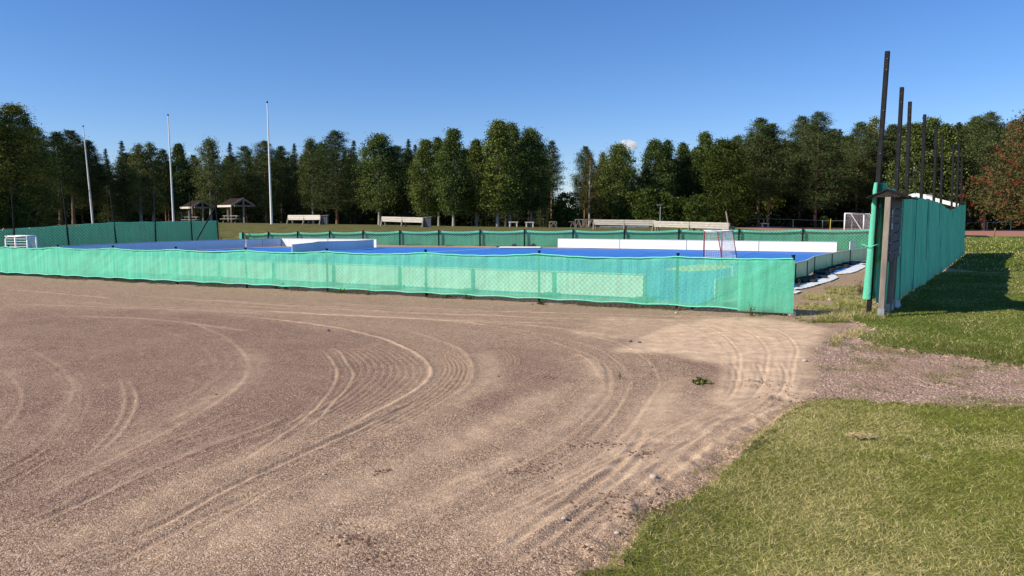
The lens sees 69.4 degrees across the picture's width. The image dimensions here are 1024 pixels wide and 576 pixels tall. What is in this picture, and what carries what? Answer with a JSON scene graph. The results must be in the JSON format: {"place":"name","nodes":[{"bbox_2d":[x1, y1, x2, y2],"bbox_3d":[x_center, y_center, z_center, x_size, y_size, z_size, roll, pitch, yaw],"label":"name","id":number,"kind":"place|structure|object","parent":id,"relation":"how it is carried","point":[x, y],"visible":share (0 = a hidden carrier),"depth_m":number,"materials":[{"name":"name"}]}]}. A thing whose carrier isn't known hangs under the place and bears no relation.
{"place":"outdoors","nodes":[
{"label":"outdoors","id":0,"kind":"place"},
{"bbox_2d":[0,223,676,245],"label":"hill","id":1,"kind":"structure","parent":0,"point":[233,230],"depth_m":52.09,"materials":[{"name":"green plant"}]},
{"bbox_2d":[0,190,30,227],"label":"green shrub","id":2,"kind":"object","parent":1,"relation":"on","point":[7,220],"visible":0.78,"depth_m":57.46,"materials":[{"name":"green plant"}]},
{"bbox_2d":[0,110,49,225],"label":"birch tree","id":3,"kind":"object","parent":1,"relation":"on","point":[4,154],"visible":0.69,"depth_m":57.60,"materials":[{"name":"green plant"}]},
{"bbox_2d":[0,101,67,226],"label":"birch tree","id":4,"kind":"object","parent":1,"relation":"on","point":[22,119],"visible":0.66,"depth_m":58.94,"materials":[{"name":"green plant"}]},
{"bbox_2d":[16,127,76,225],"bbox_3d":[-40.695,-9.448,63.556,5.630,9.328,5.366,2,6,20],"label":"birch tree","id":5,"kind":"object","parent":1,"relation":"on","point":[45,146],"visible":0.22,"depth_m":63.54,"materials":[{"name":"green plant"}]},
{"bbox_2d":[43,131,90,224],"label":"pine tree","id":6,"kind":"object","parent":1,"relation":"on","point":[62,150],"visible":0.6,"depth_m":76.99,"materials":[{"name":"green plant"}]},
{"bbox_2d":[46,129,109,223],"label":"pine tree","id":7,"kind":"object","parent":1,"relation":"on","point":[72,136],"visible":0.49,"depth_m":80.85,"materials":[{"name":"green plant"}]},
{"bbox_2d":[69,140,120,222],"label":"pine tree","id":8,"kind":"object","parent":1,"relation":"on","point":[102,179],"visible":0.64,"depth_m":82.94,"materials":[{"name":"green plant"}]},
{"bbox_2d":[95,148,119,221],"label":"spruce tree","id":9,"kind":"object","parent":1,"relation":"on","point":[107,217],"visible":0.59,"depth_m":87.21,"materials":[{"name":"green plant"}]},
{"bbox_2d":[104,141,139,222],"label":"spruce tree","id":10,"kind":"object","parent":1,"relation":"on","point":[122,179],"visible":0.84,"depth_m":85.09,"materials":[{"name":"green plant"}]},
{"bbox_2d":[120,142,160,221],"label":"birch tree","id":11,"kind":"object","parent":1,"relation":"on","point":[137,154],"visible":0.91,"depth_m":84.73,"materials":[{"name":"green plant"}]},
{"bbox_2d":[131,141,169,221],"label":"birch tree","id":12,"kind":"object","parent":1,"relation":"on","point":[151,153],"visible":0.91,"depth_m":85.72,"materials":[{"name":"green plant"}]},
{"bbox_2d":[163,142,202,220],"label":"aspen tree","id":13,"kind":"object","parent":1,"relation":"on","point":[181,185],"visible":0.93,"depth_m":86.58,"materials":[{"name":"green plant"}]},
{"bbox_2d":[180,200,212,220],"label":"picnic shelter","id":14,"kind":"object","parent":1,"relation":"on","point":[202,204],"visible":0.88,"depth_m":80.53,"materials":[{"name":"wood"}]},
{"bbox_2d":[187,136,233,220],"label":"birch tree","id":15,"kind":"object","parent":1,"relation":"on","point":[209,145],"visible":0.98,"depth_m":85.57,"materials":[{"name":"green plant"}]},
{"bbox_2d":[217,198,254,222],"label":"picnic shelter","id":16,"kind":"object","parent":1,"relation":"on","point":[240,202],"visible":0.88,"depth_m":74.57,"materials":[{"name":"wood"}]},
{"bbox_2d":[266,101,272,223],"bbox_3d":[-19.764,-10.136,60.310,0.241,10.033,0.200,-1,6,-15],"label":"flagpole","id":17,"kind":"object","parent":1,"relation":"on","point":[271,215],"visible":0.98,"depth_m":60.36,"materials":[{"name":"white metal"}]},
{"bbox_2d":[286,215,320,224],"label":"park bench","id":18,"kind":"object","parent":1,"relation":"on","point":[303,217],"visible":0.84,"depth_m":65.64,"materials":[{"name":"brown wood"}]},
{"bbox_2d":[292,130,368,223],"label":"pine tree","id":19,"kind":"object","parent":1,"relation":"on","point":[334,154],"visible":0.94,"depth_m":86.47,"materials":[{"name":"green plant"}]},
{"bbox_2d":[348,132,408,224],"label":"aspen tree","id":20,"kind":"object","parent":1,"relation":"on","point":[376,143],"visible":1,"depth_m":84.14,"materials":[{"name":"green plant"}]},
{"bbox_2d":[380,216,423,226],"bbox_3d":[-8.815,-5.359,60.184,3.952,0.914,0.865,2,6,23],"label":"park bench","id":21,"kind":"object","parent":1,"relation":"on","point":[411,219],"visible":0.91,"depth_m":59.92,"materials":[{"name":"brown wood"}]},
{"bbox_2d":[391,139,421,225],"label":"spruce tree","id":22,"kind":"object","parent":1,"relation":"on","point":[408,204],"visible":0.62,"depth_m":86.99,"materials":[{"name":"green plant"}]},
{"bbox_2d":[398,138,443,219],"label":"aspen tree","id":23,"kind":"object","parent":1,"relation":"on","point":[423,158],"visible":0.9,"depth_m":78.47,"materials":[{"name":"green plant"}]},
{"bbox_2d":[424,135,446,225],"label":"aspen tree","id":24,"kind":"object","parent":1,"relation":"on","point":[437,141],"visible":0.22,"depth_m":82.53,"materials":[{"name":"green plant"}]},
{"bbox_2d":[423,126,477,225],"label":"aspen tree","id":25,"kind":"object","parent":1,"relation":"on","point":[448,190],"visible":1,"depth_m":76.41,"materials":[{"name":"green plant"}]},
{"bbox_2d":[456,138,493,226],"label":"aspen tree","id":26,"kind":"object","parent":1,"relation":"on","point":[474,149],"visible":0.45,"depth_m":80.52,"materials":[{"name":"green plant"}]},
{"bbox_2d":[469,118,527,226],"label":"aspen tree","id":27,"kind":"object","parent":1,"relation":"on","point":[498,137],"visible":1,"depth_m":76.35,"materials":[{"name":"green plant"}]},
{"bbox_2d":[489,119,540,226],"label":"aspen tree","id":28,"kind":"object","parent":1,"relation":"on","point":[516,137],"visible":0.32,"depth_m":80.49,"materials":[{"name":"green plant"}]},
{"bbox_2d":[515,125,556,226],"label":"aspen tree","id":29,"kind":"object","parent":1,"relation":"on","point":[535,146],"visible":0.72,"depth_m":81.96,"materials":[{"name":"green plant"}]},
{"bbox_2d":[545,191,583,226],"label":"green shrub","id":30,"kind":"object","parent":1,"relation":"on","point":[560,210],"visible":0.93,"depth_m":82.97,"materials":[{"name":"green plant"}]},
{"bbox_2d":[592,219,656,229],"bbox_3d":[9.003,-5.011,58.960,5.123,0.890,0.865,2,6,23],"label":"park bench","id":31,"kind":"object","parent":1,"relation":"on","point":[638,222],"visible":0.68,"depth_m":58.75,"materials":[{"name":"brown wood"}]},
{"bbox_2d":[651,221,734,230],"bbox_3d":[12.721,-4.295,52.447,0.865,0.899,6.578,-4,7,-39],"label":"park bench","id":32,"kind":"object","parent":1,"relation":"on","point":[694,225],"visible":0.86,"depth_m":52.11,"materials":[{"name":"brown wood"}]},
{"bbox_2d":[0,297,968,348],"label":"loose gravel","id":33,"kind":"structure","parent":0,"point":[367,321],"depth_m":11.23,"materials":[{"name":"gravel"}]},
{"bbox_2d":[0,272,982,575],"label":"gravel yard","id":34,"kind":"structure","parent":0,"point":[420,508],"depth_m":5.85,"materials":[{"name":"brown gravel"}]},
{"bbox_2d":[0,272,788,317],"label":"weeds","id":35,"kind":"object","parent":34,"relation":"on","point":[434,297],"visible":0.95,"depth_m":15.63,"materials":[{"name":"green plant"}]},
{"bbox_2d":[316,365,1023,575],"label":"earth clods","id":36,"kind":"object","parent":34,"relation":"on","point":[589,549],"visible":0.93,"depth_m":4.02,"materials":[{"name":"brown soil"}]},
{"bbox_2d":[794,274,837,289],"bbox_3d":[7.582,-0.148,18.408,0.448,0.036,5.588,4,7,35],"label":"ground sheet","id":37,"kind":"object","parent":34,"relation":"on","point":[820,281],"visible":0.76,"depth_m":18.12,"materials":[{"name":"white plastic"}]},
{"bbox_2d":[793,271,946,322],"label":"dry grass","id":38,"kind":"structure","parent":34,"relation":"on","point":[849,304],"depth_m":13.10,"materials":[{"name":"plant"}]},
{"bbox_2d":[0,0,1023,207],"label":"sky","id":39,"kind":"structure","parent":0,"point":[594,74],"materials":[{"name":"blue"}]},
{"bbox_2d":[418,225,1023,271],"bbox_3d":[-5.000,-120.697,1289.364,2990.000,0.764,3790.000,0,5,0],"label":"ground","id":40,"kind":"structure","parent":0,"point":[990,267],"depth_m":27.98,"materials":[{"name":"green plant"}]},
{"bbox_2d":[61,150,109,223],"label":"pine tree","id":41,"kind":"object","parent":40,"relation":"on","point":[84,209],"visible":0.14,"depth_m":97.96,"materials":[{"name":"green plant"}]},
{"bbox_2d":[103,153,141,218],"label":"pine tree","id":42,"kind":"object","parent":40,"relation":"on","point":[117,170],"visible":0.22,"depth_m":99.36,"materials":[{"name":"green plant"}]},
{"bbox_2d":[143,149,182,220],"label":"pine tree","id":43,"kind":"object","parent":40,"relation":"on","point":[164,156],"visible":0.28,"depth_m":90.72,"materials":[{"name":"green plant"}]},
{"bbox_2d":[219,142,249,222],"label":"spruce tree","id":44,"kind":"object","parent":40,"relation":"on","point":[230,196],"visible":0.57,"depth_m":90.94,"materials":[{"name":"green plant"}]},
{"bbox_2d":[224,145,268,222],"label":"pine tree","id":45,"kind":"object","parent":40,"relation":"on","point":[246,151],"visible":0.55,"depth_m":90.42,"materials":[{"name":"green plant"}]},
{"bbox_2d":[230,139,295,222],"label":"pine tree","id":46,"kind":"object","parent":40,"relation":"on","point":[261,161],"visible":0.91,"depth_m":88.47,"materials":[{"name":"green plant"}]},
{"bbox_2d":[267,146,297,222],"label":"pine tree","id":47,"kind":"object","parent":40,"relation":"on","point":[281,149],"visible":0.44,"depth_m":93.64,"materials":[{"name":"green plant"}]},
{"bbox_2d":[278,143,315,223],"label":"spruce tree","id":48,"kind":"object","parent":40,"relation":"on","point":[298,208],"visible":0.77,"depth_m":91.08,"materials":[{"name":"green plant"}]},
{"bbox_2d":[292,136,332,223],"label":"birch tree","id":49,"kind":"object","parent":40,"relation":"on","point":[308,145],"visible":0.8,"depth_m":88.66,"materials":[{"name":"green plant"}]},
{"bbox_2d":[289,143,349,214],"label":"pine tree","id":50,"kind":"object","parent":40,"relation":"on","point":[310,210],"visible":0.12,"depth_m":97.18,"materials":[{"name":"green plant"}]},
{"bbox_2d":[340,140,374,223],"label":"spruce tree","id":51,"kind":"object","parent":40,"relation":"on","point":[356,215],"visible":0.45,"depth_m":93.08,"materials":[{"name":"green plant"}]},
{"bbox_2d":[383,145,414,224],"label":"pine tree","id":52,"kind":"object","parent":40,"relation":"on","point":[400,165],"visible":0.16,"depth_m":100.26,"materials":[{"name":"green plant"}]},
{"bbox_2d":[55,196,1008,229],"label":"undergrowth","id":53,"kind":"object","parent":40,"relation":"on","point":[803,223],"visible":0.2,"depth_m":100.05,"materials":[{"name":"green plant"}]},
{"bbox_2d":[545,140,569,226],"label":"pine tree","id":54,"kind":"object","parent":40,"relation":"on","point":[556,156],"visible":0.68,"depth_m":88.74,"materials":[{"name":"green plant"}]},
{"bbox_2d":[567,146,596,226],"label":"pine tree","id":55,"kind":"object","parent":40,"relation":"on","point":[586,151],"visible":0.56,"depth_m":94.62,"materials":[{"name":"green plant"}]},
{"bbox_2d":[194,243,979,271],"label":"rink surround","id":56,"kind":"object","parent":40,"relation":"on","point":[945,270],"visible":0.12,"depth_m":39.31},
{"bbox_2d":[0,181,219,247],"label":"ball fence","id":57,"kind":"object","parent":56,"relation":"on","point":[101,233],"visible":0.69,"depth_m":37.61,"materials":[{"name":"fabric"}]},
{"bbox_2d":[0,244,795,315],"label":"fence","id":58,"kind":"object","parent":56,"relation":"on","point":[766,285],"visible":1,"depth_m":14.60,"materials":[{"name":"fabric"}]},
{"bbox_2d":[197,247,865,261],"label":"rink floor","id":59,"kind":"structure","parent":56,"relation":"on","point":[591,252],"depth_m":34.00,"materials":[{"name":"plastic"}]},
{"bbox_2d":[5,235,37,247],"bbox_3d":[-16.326,-1.238,24.645,1.227,1.024,0.701,1,6,13],"label":"goal","id":60,"kind":"object","parent":59,"relation":"on","point":[33,241],"visible":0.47,"depth_m":24.39,"materials":[{"name":"white metal"}]},
{"bbox_2d":[40,239,244,249],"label":"rink boards","id":61,"kind":"object","parent":59,"relation":"on","point":[208,244],"visible":0.58,"depth_m":34.87,"materials":[{"name":"plastic"}]},
{"bbox_2d":[245,238,376,247],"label":"rink boards","id":62,"kind":"object","parent":59,"relation":"on","point":[267,242],"visible":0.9,"depth_m":40.16,"materials":[{"name":"white plastic"}]},
{"bbox_2d":[292,240,373,251],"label":"rink boards","id":63,"kind":"object","parent":59,"relation":"on","point":[334,245],"visible":0.95,"depth_m":35.85,"materials":[{"name":"plastic"}]},
{"bbox_2d":[558,238,836,251],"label":"rink boards","id":64,"kind":"object","parent":59,"relation":"on","point":[799,246],"visible":0.93,"depth_m":36.24,"materials":[{"name":"white plastic"}]},
{"label":"goal mat","id":65,"kind":"object","parent":59,"relation":"on","visible":0},
{"bbox_2d":[703,230,736,257],"bbox_3d":[7.222,-1.396,25.368,0.742,1.191,1.574,4,7,38],"label":"goal","id":66,"kind":"object","parent":65,"relation":"on","point":[727,234],"visible":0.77,"depth_m":24.98,"materials":[{"name":"white metal"}]},
{"bbox_2d":[239,228,868,249],"bbox_3d":[0.764,-2.700,40.031,34.774,1.222,0.384,1,6,13],"label":"fence","id":67,"kind":"object","parent":56,"relation":"on","point":[841,238],"visible":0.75,"depth_m":39.76,"materials":[{"name":"metal"}]},
{"bbox_2d":[794,248,866,281],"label":"rink boards","id":68,"kind":"object","parent":56,"relation":"on","point":[807,267],"visible":0.49,"depth_m":23.04,"materials":[{"name":"white plastic"}]},
{"bbox_2d":[862,51,965,312],"bbox_3d":[12.941,-2.740,22.320,0.399,4.854,25.258,4,7,34],"label":"ball fence","id":69,"kind":"object","parent":56,"relation":"on","point":[932,240],"visible":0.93,"depth_m":15.95,"materials":[{"name":"fabric"}]},
{"bbox_2d":[575,154,603,226],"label":"birch tree","id":70,"kind":"object","parent":40,"relation":"on","point":[583,184],"visible":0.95,"depth_m":89.07,"materials":[{"name":"green plant"}]},
{"bbox_2d":[590,150,614,225],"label":"birch tree","id":71,"kind":"object","parent":40,"relation":"on","point":[598,170],"visible":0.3,"depth_m":90.96,"materials":[{"name":"green plant"}]},
{"bbox_2d":[588,141,642,225],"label":"aspen tree","id":72,"kind":"object","parent":40,"relation":"on","point":[619,179],"visible":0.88,"depth_m":88.24,"materials":[{"name":"green plant"}]},
{"bbox_2d":[615,190,650,225],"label":"green shrub","id":73,"kind":"object","parent":40,"relation":"on","point":[627,210],"visible":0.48,"depth_m":86.98,"materials":[{"name":"green plant"}]},
{"bbox_2d":[627,187,670,226],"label":"green shrub","id":74,"kind":"object","parent":40,"relation":"on","point":[645,199],"visible":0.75,"depth_m":84.70,"materials":[{"name":"green plant"}]},
{"bbox_2d":[631,137,679,209],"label":"aspen tree","id":75,"kind":"object","parent":40,"relation":"on","point":[655,150],"visible":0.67,"depth_m":89.91,"materials":[{"name":"green plant"}]},
{"bbox_2d":[648,190,684,225],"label":"green shrub","id":76,"kind":"object","parent":40,"relation":"on","point":[671,202],"visible":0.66,"depth_m":84.65,"materials":[{"name":"green plant"}]},
{"bbox_2d":[650,139,686,210],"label":"aspen tree","id":77,"kind":"object","parent":40,"relation":"on","point":[669,146],"visible":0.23,"depth_m":92.41,"materials":[{"name":"green plant"}]},
{"bbox_2d":[673,142,699,209],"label":"aspen tree","id":78,"kind":"object","parent":40,"relation":"on","point":[683,152],"visible":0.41,"depth_m":94.28,"materials":[{"name":"green plant"}]},
{"bbox_2d":[677,193,714,223],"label":"green shrub","id":79,"kind":"object","parent":40,"relation":"on","point":[695,210],"visible":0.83,"depth_m":83.04,"materials":[{"name":"green plant"}]},
{"bbox_2d":[681,135,779,226],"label":"willow tree","id":80,"kind":"object","parent":40,"relation":"on","point":[724,177],"visible":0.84,"depth_m":89.67,"materials":[{"name":"green plant"}]},
{"bbox_2d":[751,145,792,213],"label":"aspen tree","id":81,"kind":"object","parent":40,"relation":"on","point":[777,202],"visible":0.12,"depth_m":105.79,"materials":[{"name":"green plant"}]},
{"bbox_2d":[764,138,804,225],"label":"spruce tree","id":82,"kind":"object","parent":40,"relation":"on","point":[786,209],"visible":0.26,"depth_m":107.26,"materials":[{"name":"green plant"}]},
{"bbox_2d":[819,129,865,226],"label":"spruce tree","id":83,"kind":"object","parent":40,"relation":"on","point":[836,206],"visible":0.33,"depth_m":104.64,"materials":[{"name":"green plant"}]},
{"bbox_2d":[851,115,890,225],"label":"birch tree","id":84,"kind":"object","parent":40,"relation":"on","point":[875,121],"visible":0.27,"depth_m":104.09,"materials":[{"name":"green plant"}]},
{"bbox_2d":[859,124,906,188],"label":"pine tree","id":85,"kind":"object","parent":40,"relation":"on","point":[891,133],"visible":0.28,"depth_m":103.83,"materials":[{"name":"green plant"}]},
{"bbox_2d":[958,109,1023,227],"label":"rowan tree","id":86,"kind":"object","parent":40,"relation":"on","point":[1009,212],"visible":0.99,"depth_m":35.94,"materials":[{"name":"green plant"}]},
{"bbox_2d":[570,380,1023,575],"bbox_3d":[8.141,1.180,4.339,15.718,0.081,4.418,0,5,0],"label":"lawn","id":87,"kind":"structure","parent":0,"point":[592,572],"depth_m":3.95,"materials":[{"name":"plant"}]},
{"bbox_2d":[735,227,1023,235],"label":"running track","id":88,"kind":"structure","parent":0,"point":[973,232],"depth_m":81.54,"materials":[{"name":"red rubber"}]},
{"bbox_2d":[689,130,719,213],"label":"aspen tree","id":89,"kind":"object","parent":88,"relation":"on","point":[704,140],"visible":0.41,"depth_m":96.24,"materials":[{"name":"green plant"}]},
{"bbox_2d":[731,117,807,225],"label":"pine tree","id":90,"kind":"object","parent":88,"relation":"on","point":[762,125],"visible":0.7,"depth_m":95.53,"materials":[{"name":"green plant"}]},
{"bbox_2d":[751,123,803,225],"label":"pine tree","id":91,"kind":"object","parent":88,"relation":"on","point":[775,131],"visible":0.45,"depth_m":96.67,"materials":[{"name":"green plant"}]},
{"bbox_2d":[780,115,824,225],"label":"pine tree","id":92,"kind":"object","parent":88,"relation":"on","point":[800,119],"visible":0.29,"depth_m":102.12,"materials":[{"name":"green plant"}]},
{"bbox_2d":[781,111,864,227],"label":"pine tree","id":93,"kind":"object","parent":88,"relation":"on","point":[818,118],"visible":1,"depth_m":96.15,"materials":[{"name":"green plant"}]},
{"bbox_2d":[830,121,900,227],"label":"pine tree","id":94,"kind":"object","parent":88,"relation":"on","point":[860,139],"visible":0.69,"depth_m":101.97,"materials":[{"name":"green plant"}]},
{"bbox_2d":[881,121,944,199],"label":"aspen tree","id":95,"kind":"object","parent":88,"relation":"on","point":[915,146],"visible":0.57,"depth_m":89.95,"materials":[{"name":"green plant"}]},
{"bbox_2d":[904,115,950,207],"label":"aspen tree","id":96,"kind":"object","parent":88,"relation":"on","point":[931,123],"visible":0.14,"depth_m":91.74,"materials":[{"name":"green plant"}]},
{"bbox_2d":[911,122,976,210],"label":"aspen tree","id":97,"kind":"object","parent":88,"relation":"on","point":[945,129],"visible":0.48,"depth_m":89.78,"materials":[{"name":"green plant"}]},
{"bbox_2d":[955,115,996,229],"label":"pine tree","id":98,"kind":"object","parent":88,"relation":"on","point":[969,130],"visible":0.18,"depth_m":97.97,"materials":[{"name":"green plant"}]},
{"bbox_2d":[954,111,1023,230],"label":"pine tree","id":99,"kind":"object","parent":88,"relation":"on","point":[989,137],"visible":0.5,"depth_m":90.19,"materials":[{"name":"green plant"}]},
{"bbox_2d":[983,118,1023,227],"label":"pine tree","id":100,"kind":"object","parent":88,"relation":"on","point":[1011,122],"visible":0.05,"depth_m":98.05,"materials":[{"name":"green plant"}]},
{"bbox_2d":[804,271,1023,368],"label":"lawn","id":101,"kind":"structure","parent":0,"point":[977,302],"depth_m":11.47,"materials":[{"name":"plant"}]},
{"bbox_2d":[866,189,917,315],"bbox_3d":[6.373,-0.555,12.456,0.600,2.161,1.820,3,6,33],"label":"notice board","id":102,"kind":"object","parent":101,"relation":"on","point":[892,208],"visible":0.9,"depth_m":11.84,"materials":[{"name":"grey wood"}]},
{"bbox_2d":[805,321,1023,412],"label":"gravel path","id":103,"kind":"structure","parent":0,"point":[913,368],"depth_m":7.50,"materials":[{"name":"grey gravel"}]},
{"bbox_2d":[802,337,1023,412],"bbox_3d":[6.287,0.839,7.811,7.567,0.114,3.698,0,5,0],"label":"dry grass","id":104,"kind":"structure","parent":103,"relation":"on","point":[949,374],"depth_m":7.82,"materials":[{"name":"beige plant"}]},
{"bbox_2d":[828,325,1023,361],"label":"dry grass","id":105,"kind":"structure","parent":0,"point":[854,332],"depth_m":9.02,"materials":[{"name":"plant"}]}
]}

